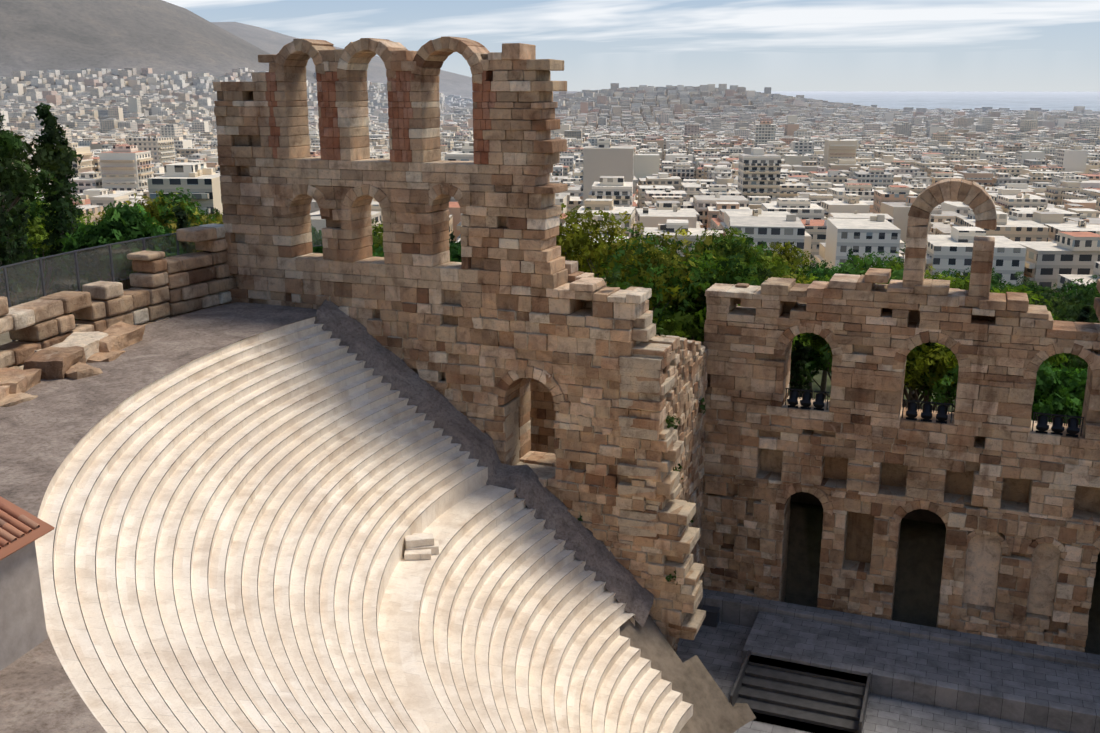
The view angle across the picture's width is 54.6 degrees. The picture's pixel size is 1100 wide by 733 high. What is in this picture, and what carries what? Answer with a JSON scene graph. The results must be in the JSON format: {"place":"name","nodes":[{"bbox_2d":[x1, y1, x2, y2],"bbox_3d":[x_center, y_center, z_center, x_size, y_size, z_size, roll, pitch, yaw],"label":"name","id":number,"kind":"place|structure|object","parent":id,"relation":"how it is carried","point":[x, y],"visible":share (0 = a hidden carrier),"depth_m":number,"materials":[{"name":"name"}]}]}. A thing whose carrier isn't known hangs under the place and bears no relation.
{"place":"outdoors","nodes":[
{"label":"outdoors","id":0,"kind":"place"},
{"bbox_2d":[0,0,1099,732],"bbox_3d":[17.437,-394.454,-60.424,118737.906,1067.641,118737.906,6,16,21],"label":"terrain","id":1,"kind":"structure","parent":0,"point":[156,36],"depth_m":3729.21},
{"bbox_2d":[0,535,46,670],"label":"building wall","id":2,"kind":"structure","parent":1,"relation":"on","point":[23,631],"depth_m":23.37,"materials":[{"name":"paint"}]},
{"bbox_2d":[0,496,54,559],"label":"tiled roof","id":3,"kind":"structure","parent":2,"relation":"on","point":[23,527],"depth_m":23.31,"materials":[{"name":"orange tile"}]},
{"bbox_2d":[0,214,322,390],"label":"fence posts","id":4,"kind":"object","parent":1,"relation":"on","point":[76,268],"visible":0.29,"depth_m":53.97,"materials":[{"name":"grey metal"}]},
{"bbox_2d":[0,215,324,307],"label":"fence panels","id":5,"kind":"object","parent":4,"relation":"attached to","point":[96,266],"visible":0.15,"depth_m":54.38,"materials":[{"name":"grey metal"}]},
{"bbox_2d":[0,299,653,732],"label":"walkway","id":6,"kind":"structure","parent":1,"relation":"on","point":[50,427],"depth_m":49.48,"materials":[{"name":"grey stone"}]},
{"bbox_2d":[0,321,144,406],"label":"rocks","id":7,"kind":"object","parent":6,"relation":"on","point":[71,355],"visible":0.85,"depth_m":46.58,"materials":[{"name":"stone"}]},
{"bbox_2d":[0,223,236,369],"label":"rim wall","id":8,"kind":"structure","parent":6,"relation":"on","point":[170,287],"depth_m":56.49,"materials":[{"name":"stone"}]},
{"bbox_2d":[35,317,692,732],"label":"amphitheater seating","id":9,"kind":"object","parent":1,"relation":"on","point":[159,637],"visible":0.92,"depth_m":42.71,"materials":[{"name":"stone"}]},
{"bbox_2d":[404,533,438,559],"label":"blocks","id":10,"kind":"object","parent":9,"relation":"on","point":[420,546],"depth_m":48.37,"materials":[{"name":"stone"}]},
{"bbox_2d":[0,146,1098,411],"bbox_3d":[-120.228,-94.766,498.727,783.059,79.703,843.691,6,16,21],"label":"wood","id":11,"kind":"object","parent":1,"relation":"on","point":[914,394],"depth_m":81.63,"materials":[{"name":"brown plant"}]},
{"bbox_2d":[0,68,1099,320],"bbox_3d":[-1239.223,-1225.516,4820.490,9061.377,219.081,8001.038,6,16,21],"label":"city","id":12,"kind":"object","parent":1,"relation":"on","point":[826,182],"visible":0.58,"depth_m":793.68},
{"bbox_2d":[0,102,1099,583],"bbox_3d":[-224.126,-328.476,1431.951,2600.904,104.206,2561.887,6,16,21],"label":"leaves","id":13,"kind":"object","parent":1,"relation":"on","point":[684,282],"visible":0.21,"depth_m":78.35,"materials":[{"name":"green plant"}]},
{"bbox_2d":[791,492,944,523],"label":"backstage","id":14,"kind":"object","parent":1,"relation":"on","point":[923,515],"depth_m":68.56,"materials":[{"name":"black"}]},
{"bbox_2d":[163,0,1099,91],"label":"sky","id":15,"kind":"structure","parent":0,"point":[780,45],"materials":[{"name":"white"}]},
{"bbox_2d":[730,650,870,732],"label":"stage steps","id":16,"kind":"structure","parent":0,"point":[798,696],"depth_m":57.20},
{"bbox_2d":[676,622,1074,732],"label":"orchestra floor","id":17,"kind":"structure","parent":0,"point":[717,650],"depth_m":56.68,"materials":[{"name":"grey stone"}]},
{"bbox_2d":[213,36,1099,651],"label":"walls","id":18,"kind":"structure","parent":17,"relation":"on","point":[515,336],"depth_m":58.54,"materials":[{"name":"stone"}]},
{"bbox_2d":[785,388,1083,436],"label":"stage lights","id":19,"kind":"object","parent":18,"relation":"on","point":[1042,426],"visible":0.96,"depth_m":59.90,"materials":[{"name":"black metal"}]},
{"bbox_2d":[700,605,719,626],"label":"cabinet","id":20,"kind":"object","parent":17,"relation":"on","point":[711,619],"visible":0.81,"depth_m":65.55,"materials":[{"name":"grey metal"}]},
{"bbox_2d":[697,588,1099,732],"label":"stage","id":21,"kind":"object","parent":17,"relation":"on","point":[1044,686],"visible":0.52,"depth_m":59.36,"materials":[{"name":"grey stone"}]}
]}

